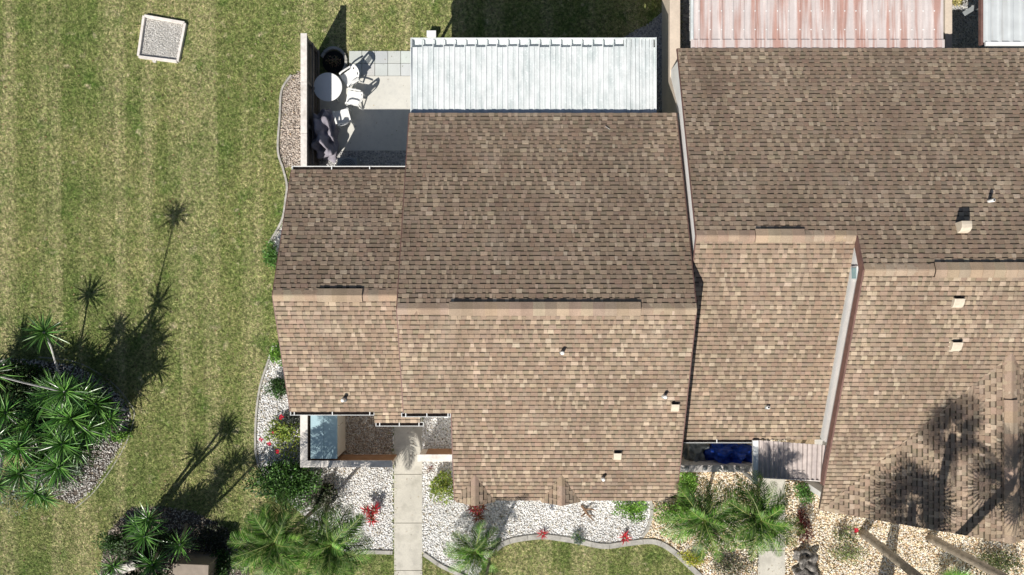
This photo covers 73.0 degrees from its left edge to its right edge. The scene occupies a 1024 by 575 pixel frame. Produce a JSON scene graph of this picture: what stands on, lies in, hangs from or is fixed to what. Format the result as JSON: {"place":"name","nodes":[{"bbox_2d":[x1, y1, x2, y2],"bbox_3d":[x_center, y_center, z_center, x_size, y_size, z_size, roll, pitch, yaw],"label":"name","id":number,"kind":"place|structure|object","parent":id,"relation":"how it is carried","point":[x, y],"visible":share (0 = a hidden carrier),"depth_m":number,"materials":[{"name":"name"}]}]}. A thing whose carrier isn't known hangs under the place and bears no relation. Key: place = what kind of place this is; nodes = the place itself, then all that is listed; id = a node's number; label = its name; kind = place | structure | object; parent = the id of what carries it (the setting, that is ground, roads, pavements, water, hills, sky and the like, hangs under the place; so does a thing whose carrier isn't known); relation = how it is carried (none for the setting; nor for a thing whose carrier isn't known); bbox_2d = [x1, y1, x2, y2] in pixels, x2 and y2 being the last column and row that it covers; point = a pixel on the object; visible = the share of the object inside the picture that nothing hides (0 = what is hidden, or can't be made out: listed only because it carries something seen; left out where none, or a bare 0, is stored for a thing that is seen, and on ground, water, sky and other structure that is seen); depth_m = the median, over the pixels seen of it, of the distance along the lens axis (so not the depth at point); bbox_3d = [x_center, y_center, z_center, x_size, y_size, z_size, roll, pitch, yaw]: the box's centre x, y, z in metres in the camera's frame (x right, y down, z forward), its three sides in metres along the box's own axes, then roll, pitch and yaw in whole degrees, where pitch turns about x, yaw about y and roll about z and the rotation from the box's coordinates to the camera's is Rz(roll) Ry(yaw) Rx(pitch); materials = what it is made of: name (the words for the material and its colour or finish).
{"place":"outdoors","nodes":[
{"label":"outdoors","id":0,"kind":"place"},
{"bbox_2d":[0,0,694,574],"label":"lawn","id":1,"kind":"structure","parent":0,"point":[322,68],"depth_m":24.70,"materials":[{"name":"green plant"}]},
{"bbox_2d":[0,466,34,518],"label":"shrub","id":2,"kind":"object","parent":1,"relation":"on","point":[13,493],"visible":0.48,"depth_m":24.41,"materials":[{"name":"green plant"}]},
{"bbox_2d":[0,358,131,504],"bbox_3d":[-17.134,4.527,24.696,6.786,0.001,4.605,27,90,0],"label":"gravel bed","id":3,"kind":"object","parent":1,"relation":"on","point":[95,465],"visible":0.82,"depth_m":24.70,"materials":[{"name":"gravel"}]},
{"bbox_2d":[0,418,23,505],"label":"yucca","id":4,"kind":"object","parent":3,"relation":"on","point":[5,449],"visible":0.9,"depth_m":22.24,"materials":[{"name":"plant"}]},
{"bbox_2d":[0,358,41,453],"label":"shrub","id":5,"kind":"object","parent":3,"relation":"on","point":[19,396],"visible":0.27,"depth_m":23.44,"materials":[{"name":"green plant"}]},
{"bbox_2d":[0,389,45,472],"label":"yucca","id":6,"kind":"object","parent":3,"relation":"on","point":[18,448],"visible":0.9,"depth_m":22.56,"materials":[{"name":"plant"}]},
{"bbox_2d":[0,357,54,394],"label":"shrub","id":7,"kind":"object","parent":3,"relation":"on","point":[31,368],"visible":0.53,"depth_m":23.96,"materials":[{"name":"green plant"}]},
{"bbox_2d":[0,454,63,512],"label":"yucca","id":8,"kind":"object","parent":3,"relation":"on","point":[33,493],"visible":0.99,"depth_m":23.13,"materials":[{"name":"plant"}]},
{"bbox_2d":[15,309,71,376],"bbox_3d":[-15.756,2.378,23.726,1.600,2.131,3.449,0,90,0],"label":"yucca","id":9,"kind":"object","parent":3,"relation":"on","point":[41,331],"visible":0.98,"depth_m":23.27,"materials":[{"name":"plant"}]},
{"bbox_2d":[25,422,85,490],"bbox_3d":[-15.101,5.403,23.212,2.467,3.140,2.537,16,90,0],"label":"yucca","id":10,"kind":"object","parent":3,"relation":"on","point":[54,466],"visible":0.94,"depth_m":22.44,"materials":[{"name":"plant"}]},
{"bbox_2d":[26,462,89,494],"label":"shrub","id":11,"kind":"object","parent":3,"relation":"on","point":[59,481],"visible":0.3,"depth_m":24.36,"materials":[{"name":"green plant"}]},
{"bbox_2d":[3,371,114,474],"bbox_3d":[-15.439,4.692,23.779,3.607,1.901,3.649,32,90,0],"label":"shrub","id":12,"kind":"object","parent":3,"relation":"on","point":[85,447],"visible":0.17,"depth_m":23.41,"materials":[{"name":"green plant"}]},
{"bbox_2d":[14,367,105,435],"bbox_3d":[-14.934,3.690,23.002,3.419,3.605,2.362,0,90,0],"label":"yucca","id":13,"kind":"object","parent":3,"relation":"on","point":[46,398],"visible":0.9,"depth_m":22.34,"materials":[{"name":"plant"}]},
{"bbox_2d":[0,349,125,410],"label":"yucca","id":14,"kind":"object","parent":3,"relation":"on","point":[2,375],"visible":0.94,"depth_m":19.63,"materials":[{"name":"plant"}]},
{"bbox_2d":[28,399,107,467],"bbox_3d":[-14.420,4.727,23.242,2.886,3.115,2.167,-42,90,0],"label":"yucca","id":15,"kind":"object","parent":3,"relation":"on","point":[70,421],"visible":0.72,"depth_m":22.45,"materials":[{"name":"plant"}]},
{"bbox_2d":[60,383,115,428],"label":"shrub","id":16,"kind":"object","parent":3,"relation":"on","point":[107,400],"visible":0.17,"depth_m":23.24,"materials":[{"name":"green plant"}]},
{"bbox_2d":[71,376,126,448],"bbox_3d":[-13.847,4.191,23.437,2.183,2.734,2.607,0,90,0],"label":"yucca","id":17,"kind":"object","parent":3,"relation":"on","point":[111,417],"visible":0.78,"depth_m":22.92,"materials":[{"name":"plant"}]},
{"bbox_2d":[38,356,134,507],"bbox_3d":[-14.841,4.830,24.698,2.901,0.065,5.594,-14,90,0],"label":"garden edging","id":18,"kind":"object","parent":1,"relation":"on","point":[130,431],"visible":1,"depth_m":24.66,"materials":[{"name":"concrete"}]},
{"bbox_2d":[0,33,299,573],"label":"fallen leaves","id":19,"kind":"object","parent":1,"relation":"on","point":[124,262],"visible":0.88,"depth_m":24.64,"materials":[{"name":"brown plant"}]},
{"bbox_2d":[137,14,187,62],"bbox_3d":[-12.440,-8.824,24.650,1.569,0.200,1.551,8,90,0],"label":"gravel pad","id":20,"kind":"object","parent":1,"relation":"on","point":[161,39],"visible":1,"depth_m":24.63,"materials":[{"name":"grey gravel"}]},
{"bbox_2d":[99,506,249,574],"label":"gravel bed","id":21,"kind":"object","parent":1,"relation":"on","point":[172,516],"visible":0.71,"depth_m":24.70,"materials":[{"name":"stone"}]},
{"bbox_2d":[89,554,128,574],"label":"yucca","id":22,"kind":"object","parent":21,"relation":"on","point":[111,568],"visible":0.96,"depth_m":23.64,"materials":[{"name":"green plant"}]},
{"bbox_2d":[92,528,129,555],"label":"shrub","id":23,"kind":"object","parent":21,"relation":"on","point":[110,543],"visible":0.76,"depth_m":23.96,"materials":[{"name":"green plant"}]},
{"bbox_2d":[119,501,167,555],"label":"yucca","id":24,"kind":"object","parent":21,"relation":"on","point":[135,531],"visible":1,"depth_m":21.91,"materials":[{"name":"green plant"}]},
{"bbox_2d":[112,526,178,570],"bbox_3d":[-12.443,8.944,23.728,2.098,2.046,1.357,0,90,0],"label":"shrub","id":25,"kind":"object","parent":21,"relation":"on","point":[127,556],"visible":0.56,"depth_m":23.33,"materials":[{"name":"green plant"}]},
{"bbox_2d":[129,544,169,574],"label":"yucca","id":26,"kind":"object","parent":21,"relation":"on","point":[153,563],"visible":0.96,"depth_m":22.23,"materials":[{"name":"green plant"}]},
{"bbox_2d":[159,523,198,562],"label":"yucca","id":27,"kind":"object","parent":21,"relation":"on","point":[182,541],"visible":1,"depth_m":22.35,"materials":[{"name":"green plant"}]},
{"bbox_2d":[173,552,220,574],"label":"tan box","id":28,"kind":"object","parent":21,"relation":"on","point":[199,563],"visible":0.82,"depth_m":23.68,"materials":[{"name":"paint"}]},
{"bbox_2d":[188,522,238,553],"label":"shrub","id":29,"kind":"object","parent":21,"relation":"on","point":[212,537],"visible":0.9,"depth_m":24.44,"materials":[{"name":"green plant"}]},
{"bbox_2d":[209,548,235,574],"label":"shrub","id":30,"kind":"object","parent":21,"relation":"on","point":[223,562],"visible":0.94,"depth_m":24.28,"materials":[{"name":"green plant"}]},
{"bbox_2d":[254,346,273,467],"bbox_3d":[-8.920,4.245,24.677,0.422,0.105,4.428,7,90,0],"label":"garden edging","id":31,"kind":"object","parent":1,"relation":"on","point":[256,415],"visible":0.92,"depth_m":24.62,"materials":[{"name":"concrete"}]},
{"bbox_2d":[262,239,277,269],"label":"shrub","id":32,"kind":"object","parent":1,"relation":"on","point":[270,259],"visible":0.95,"depth_m":24.14,"materials":[{"name":"green plant"}]},
{"bbox_2d":[268,74,291,242],"bbox_3d":[-8.176,-4.565,24.677,0.573,0.105,6.086,4,90,0],"label":"garden edging","id":33,"kind":"object","parent":1,"relation":"on","point":[278,139],"visible":0.86,"depth_m":24.62,"materials":[{"name":"concrete"}]},
{"bbox_2d":[279,71,300,167],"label":"pebbles","id":34,"kind":"object","parent":1,"relation":"on","point":[293,151],"visible":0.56,"depth_m":24.67,"materials":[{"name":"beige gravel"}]},
{"bbox_2d":[301,33,319,165],"bbox_3d":[-6.895,-6.185,23.850,0.210,1.900,4.470,0,90,0],"label":"patio fence","id":35,"kind":"object","parent":1,"relation":"on","point":[310,51],"visible":0.84,"depth_m":23.59,"materials":[{"name":"grey wood"}]},
{"bbox_2d":[257,346,393,551],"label":"white pebbles","id":36,"kind":"object","parent":1,"relation":"on","point":[274,411],"visible":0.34,"depth_m":24.67,"materials":[{"name":"white gravel"}]},
{"bbox_2d":[227,491,318,574],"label":"feather palm","id":37,"kind":"object","parent":36,"relation":"on","point":[275,544],"visible":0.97,"depth_m":20.59,"materials":[{"name":"green plant"}]},
{"bbox_2d":[260,375,286,399],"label":"shrub","id":38,"kind":"object","parent":36,"relation":"on","point":[278,386],"visible":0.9,"depth_m":24.13,"materials":[{"name":"green plant"}]},
{"bbox_2d":[267,341,282,366],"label":"shrub","id":39,"kind":"object","parent":36,"relation":"on","point":[274,353],"visible":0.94,"depth_m":24.34,"materials":[{"name":"green plant"}]},
{"bbox_2d":[259,414,299,459],"bbox_3d":[-7.987,5.231,24.340,1.611,0.780,1.462,29,90,0],"label":"hibiscus","id":40,"kind":"object","parent":36,"relation":"on","point":[282,437],"visible":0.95,"depth_m":24.23,"materials":[{"name":"green plant"}]},
{"bbox_2d":[239,455,323,510],"bbox_3d":[-7.876,6.685,24.006,2.834,1.447,1.876,22,90,0],"label":"shrub","id":41,"kind":"object","parent":36,"relation":"on","point":[285,476],"visible":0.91,"depth_m":23.74,"materials":[{"name":"green plant"}]},
{"bbox_2d":[278,412,299,427],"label":"shrub","id":42,"kind":"object","parent":36,"relation":"on","point":[290,418],"visible":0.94,"depth_m":24.19,"materials":[{"name":"green plant"}]},
{"bbox_2d":[293,482,346,522],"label":"shrub","id":43,"kind":"object","parent":36,"relation":"on","point":[319,503],"visible":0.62,"depth_m":24.20,"materials":[{"name":"green plant"}]},
{"bbox_2d":[310,482,339,505],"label":"shrub","id":44,"kind":"object","parent":36,"relation":"on","point":[329,487],"visible":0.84,"depth_m":24.30,"materials":[{"name":"green plant"}]},
{"bbox_2d":[256,364,393,550],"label":"fallen leaves","id":45,"kind":"object","parent":36,"relation":"on","point":[337,467],"visible":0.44,"depth_m":24.65,"materials":[{"name":"brown plant"}]},
{"bbox_2d":[311,415,345,458],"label":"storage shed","id":46,"kind":"structure","parent":36,"relation":"on","point":[328,436],"depth_m":23.50,"materials":[{"name":"glass"}]},
{"bbox_2d":[290,502,375,574],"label":"feather palm","id":47,"kind":"object","parent":36,"relation":"on","point":[330,542],"visible":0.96,"depth_m":21.08,"materials":[{"name":"green plant"}]},
{"bbox_2d":[342,415,392,453],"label":"brown pebbles","id":48,"kind":"object","parent":36,"relation":"on","point":[370,421],"visible":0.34,"depth_m":24.67,"materials":[{"name":"gravel"}]},
{"bbox_2d":[359,502,380,526],"bbox_3d":[-4.964,7.963,24.399,0.808,0.616,0.924,0,90,0],"label":"cordyline","id":49,"kind":"object","parent":36,"relation":"on","point":[370,513],"visible":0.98,"depth_m":24.25,"materials":[{"name":"red plant"}]},
{"bbox_2d":[320,46,347,74],"bbox_3d":[-6.336,-8.078,24.670,0.957,0.160,1.016,0,90,0],"label":"planter ring","id":50,"kind":"object","parent":1,"relation":"on","point":[339,67],"visible":0.94,"depth_m":24.66,"materials":[{"name":"concrete"}]},
{"bbox_2d":[300,415,396,466],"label":"courtyard wall","id":51,"kind":"structure","parent":1,"relation":"on","point":[363,460],"depth_m":23.55,"materials":[{"name":"beige paint"}]},
{"bbox_2d":[320,151,405,165],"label":"grey pebbles","id":52,"kind":"object","parent":1,"relation":"on","point":[375,162],"visible":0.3,"depth_m":24.67,"materials":[{"name":"grey gravel"}]},
{"bbox_2d":[337,158,361,165],"bbox_3d":[-5.702,-4.172,24.297,0.680,0.806,0.640,0,90,0],"label":"air conditioner","id":53,"kind":"object","parent":52,"relation":"on","point":[349,162],"visible":0.41,"depth_m":23.92,"materials":[{"name":"grey metal"}]},
{"bbox_2d":[320,51,409,150],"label":"patio","id":54,"kind":"structure","parent":1,"relation":"on","point":[381,121],"depth_m":24.66,"materials":[{"name":"beige concrete"}]},
{"bbox_2d":[311,109,339,162],"bbox_3d":[-6.527,-5.357,24.023,0.879,1.284,1.844,0,90,0],"label":"covered grill","id":55,"kind":"object","parent":54,"relation":"on","point":[325,144],"visible":0.99,"depth_m":23.84,"materials":[{"name":"grey fabric"}]},
{"bbox_2d":[314,73,341,101],"bbox_3d":[-6.389,-6.954,24.324,0.994,0.688,0.994,0,90,0],"label":"round table","id":56,"kind":"object","parent":54,"relation":"on","point":[328,86],"visible":0.98,"depth_m":23.98,"materials":[{"name":"white plastic"}]},
{"bbox_2d":[332,107,354,129],"bbox_3d":[-5.905,-5.912,24.247,0.550,0.844,0.691,-15,90,0],"label":"plastic chair","id":57,"kind":"object","parent":54,"relation":"on","point":[343,117],"visible":1,"depth_m":24.25,"materials":[{"name":"white plastic"}]},
{"bbox_2d":[339,64,362,90],"bbox_3d":[-5.620,-7.386,24.247,0.691,0.844,0.550,-35,90,0],"label":"plastic chair","id":58,"kind":"object","parent":54,"relation":"on","point":[350,77],"visible":0.99,"depth_m":24.23,"materials":[{"name":"white plastic"}]},
{"bbox_2d":[345,88,365,109],"bbox_3d":[-5.474,-6.617,24.247,0.691,0.844,0.550,10,90,0],"label":"plastic chair","id":59,"kind":"object","parent":54,"relation":"on","point":[354,98],"visible":1,"depth_m":24.24,"materials":[{"name":"white plastic"}]},
{"bbox_2d":[394,417,421,574],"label":"walkway","id":60,"kind":"structure","parent":1,"relation":"on","point":[408,532],"depth_m":24.66,"materials":[{"name":"concrete"}]},
{"bbox_2d":[417,449,451,461],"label":"courtyard wall","id":61,"kind":"structure","parent":1,"relation":"on","point":[434,455],"depth_m":23.55,"materials":[{"name":"beige paint"}]},
{"bbox_2d":[423,553,461,574],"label":"garden edging","id":62,"kind":"object","parent":1,"relation":"on","point":[435,562],"visible":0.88,"depth_m":24.62,"materials":[{"name":"concrete"}]},
{"bbox_2d":[272,37,696,505],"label":"town house","id":63,"kind":"structure","parent":1,"relation":"on","point":[497,268],"depth_m":20.99,"materials":[{"name":"tile"}]},
{"bbox_2d":[422,417,649,574],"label":"white pebbles","id":64,"kind":"object","parent":1,"relation":"on","point":[440,422],"visible":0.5,"depth_m":24.67,"materials":[{"name":"white gravel"}]},
{"bbox_2d":[428,469,453,506],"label":"shrub","id":65,"kind":"object","parent":64,"relation":"on","point":[444,482],"visible":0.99,"depth_m":24.16,"materials":[{"name":"green plant"}]},
{"bbox_2d":[443,519,502,574],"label":"feather palm","id":66,"kind":"object","parent":64,"relation":"on","point":[468,554],"visible":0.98,"depth_m":23.45,"materials":[{"name":"green plant"}]},
{"bbox_2d":[464,504,488,523],"bbox_3d":[-1.238,7.830,24.363,0.884,0.686,0.948,0,90,0],"label":"cordyline","id":67,"kind":"object","parent":64,"relation":"on","point":[475,510],"visible":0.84,"depth_m":24.19,"materials":[{"name":"red plant"}]},
{"bbox_2d":[610,501,649,522],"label":"shrub","id":68,"kind":"object","parent":64,"relation":"on","point":[633,511],"visible":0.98,"depth_m":24.38,"materials":[{"name":"green plant"}]},
{"bbox_2d":[495,534,701,574],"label":"garden edging","id":69,"kind":"object","parent":1,"relation":"on","point":[673,551],"visible":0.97,"depth_m":24.62,"materials":[{"name":"concrete"}]},
{"bbox_2d":[623,8,680,112],"bbox_3d":[4.821,-8.009,24.696,2.331,0.001,5.072,0,90,0],"label":"gravel bed","id":70,"kind":"object","parent":1,"relation":"on","point":[657,47],"visible":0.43,"depth_m":24.70,"materials":[{"name":"grey gravel"}]},
{"bbox_2d":[662,0,679,113],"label":"patio wall","id":71,"kind":"structure","parent":1,"relation":"on","point":[670,27],"depth_m":23.46,"materials":[{"name":"beige paint"}]},
{"bbox_2d":[680,456,751,471],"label":"yard wall","id":72,"kind":"structure","parent":1,"relation":"on","point":[711,465],"depth_m":23.45,"materials":[{"name":"grey concrete"}]},
{"bbox_2d":[643,440,1023,574],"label":"tan pebbles","id":73,"kind":"object","parent":1,"relation":"on","point":[824,567],"visible":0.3,"depth_m":24.67,"materials":[{"name":"beige gravel"}]},
{"bbox_2d":[651,502,699,522],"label":"shrub","id":74,"kind":"object","parent":73,"relation":"on","point":[675,510],"visible":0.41,"depth_m":24.37,"materials":[{"name":"green plant"}]},
{"bbox_2d":[675,472,698,513],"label":"shrub","id":75,"kind":"object","parent":73,"relation":"on","point":[688,476],"visible":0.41,"depth_m":24.03,"materials":[{"name":"green plant"}]},
{"bbox_2d":[677,549,709,567],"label":"shrub","id":76,"kind":"object","parent":73,"relation":"on","point":[692,558],"visible":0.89,"depth_m":24.51,"materials":[{"name":"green plant"}]},
{"bbox_2d":[682,443,709,461],"bbox_3d":[6.412,5.831,24.253,0.888,0.895,1.108,0,90,0],"label":"grey tarp","id":77,"kind":"object","parent":73,"relation":"on","point":[693,451],"visible":0.77,"depth_m":23.98,"materials":[{"name":"grey plastic"}]},
{"bbox_2d":[656,476,744,562],"bbox_3d":[5.931,7.299,22.768,2.856,3.883,2.580,0,90,0],"label":"feather palm","id":78,"kind":"object","parent":73,"relation":"on","point":[709,528],"visible":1,"depth_m":21.47,"materials":[{"name":"green plant"}]},
{"bbox_2d":[703,443,751,463],"bbox_3d":[7.591,5.854,24.057,2.048,1.285,0.895,0,90,0],"label":"blue tarp","id":79,"kind":"object","parent":73,"relation":"on","point":[725,453],"visible":0.88,"depth_m":23.82,"materials":[{"name":"blue plastic"}]},
{"bbox_2d":[708,553,757,574],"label":"shrub","id":80,"kind":"object","parent":73,"relation":"on","point":[730,564],"visible":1,"depth_m":24.42,"materials":[{"name":"green plant"}]},
{"bbox_2d":[720,470,804,560],"bbox_3d":[7.672,7.117,22.581,2.559,4.258,2.649,0,90,0],"label":"feather palm","id":81,"kind":"object","parent":73,"relation":"on","point":[758,520],"visible":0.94,"depth_m":21.14,"materials":[{"name":"green plant"}]},
{"bbox_2d":[758,478,784,574],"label":"walkway","id":82,"kind":"structure","parent":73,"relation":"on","point":[768,562],"depth_m":24.66,"materials":[{"name":"concrete"}]},
{"bbox_2d":[793,482,815,505],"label":"shrub","id":83,"kind":"object","parent":73,"relation":"on","point":[804,492],"visible":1,"depth_m":24.22,"materials":[{"name":"green plant"}]},
{"bbox_2d":[791,566,819,574],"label":"dark rock","id":84,"kind":"object","parent":73,"relation":"on","point":[797,570],"visible":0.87,"depth_m":24.45,"materials":[{"name":"grey stone"}]},
{"bbox_2d":[793,548,818,571],"bbox_3d":[10.443,9.637,24.463,0.842,0.474,0.841,-24,90,0],"label":"dark rock","id":85,"kind":"object","parent":73,"relation":"on","point":[805,557],"visible":1,"depth_m":24.40,"materials":[{"name":"grey stone"}]},
{"bbox_2d":[796,507,815,542],"bbox_3d":[10.278,8.365,24.291,0.693,0.874,1.270,0,90,0],"label":"cordyline","id":86,"kind":"object","parent":73,"relation":"on","point":[805,524],"visible":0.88,"depth_m":24.25,"materials":[{"name":"red plant"}]},
{"bbox_2d":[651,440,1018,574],"bbox_3d":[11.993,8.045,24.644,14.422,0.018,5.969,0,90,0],"label":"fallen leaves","id":87,"kind":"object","parent":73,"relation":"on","point":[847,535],"visible":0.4,"depth_m":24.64,"materials":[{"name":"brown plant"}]},
{"bbox_2d":[832,523,859,547],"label":"flowering shrub","id":88,"kind":"object","parent":73,"relation":"on","point":[842,533],"visible":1,"depth_m":24.40,"materials":[{"name":"green plant"}]},
{"bbox_2d":[825,543,869,565],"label":"shrub","id":89,"kind":"object","parent":73,"relation":"on","point":[849,554],"visible":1,"depth_m":24.51,"materials":[{"name":"green plant"}]},
{"bbox_2d":[859,528,921,574],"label":"fan palm","id":90,"kind":"object","parent":73,"relation":"on","point":[887,552],"visible":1,"depth_m":22.96,"materials":[{"name":"brown plant"}]},
{"bbox_2d":[925,533,1007,574],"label":"fan palm","id":91,"kind":"object","parent":73,"relation":"on","point":[983,566],"visible":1,"depth_m":22.89,"materials":[{"name":"brown plant"}]},
{"bbox_2d":[965,547,1023,574],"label":"shrub","id":92,"kind":"object","parent":73,"relation":"on","point":[995,561],"visible":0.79,"depth_m":24.32,"materials":[{"name":"green plant"}]},
{"bbox_2d":[671,0,1023,543],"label":"town house","id":93,"kind":"structure","parent":1,"relation":"on","point":[853,172],"depth_m":21.07,"materials":[{"name":"tile"}]},
{"bbox_2d":[741,440,826,483],"bbox_3d":[8.972,5.648,23.500,2.400,2.400,1.445,0,90,0],"label":"entry awning","id":94,"kind":"object","parent":93,"relation":"attached to","point":[786,460],"visible":0.91,"depth_m":22.37,"materials":[{"name":"white metal"}]},
{"bbox_2d":[681,0,1023,47],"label":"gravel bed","id":95,"kind":"object","parent":1,"relation":"on","point":[953,7],"depth_m":24.70,"materials":[{"name":"grey gravel"}]},
{"bbox_2d":[680,0,690,47],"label":"grey pebbles","id":96,"kind":"object","parent":95,"relation":"on","point":[685,24],"visible":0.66,"depth_m":24.67,"materials":[{"name":"grey gravel"}]},
{"bbox_2d":[952,0,988,47],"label":"grey pebbles","id":97,"kind":"object","parent":95,"relation":"on","point":[963,26],"visible":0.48,"depth_m":24.67,"materials":[{"name":"grey gravel"}]},
{"bbox_2d":[943,0,951,47],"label":"patio wall","id":98,"kind":"structure","parent":1,"relation":"on","point":[947,20],"depth_m":23.15,"materials":[{"name":"beige paint"}]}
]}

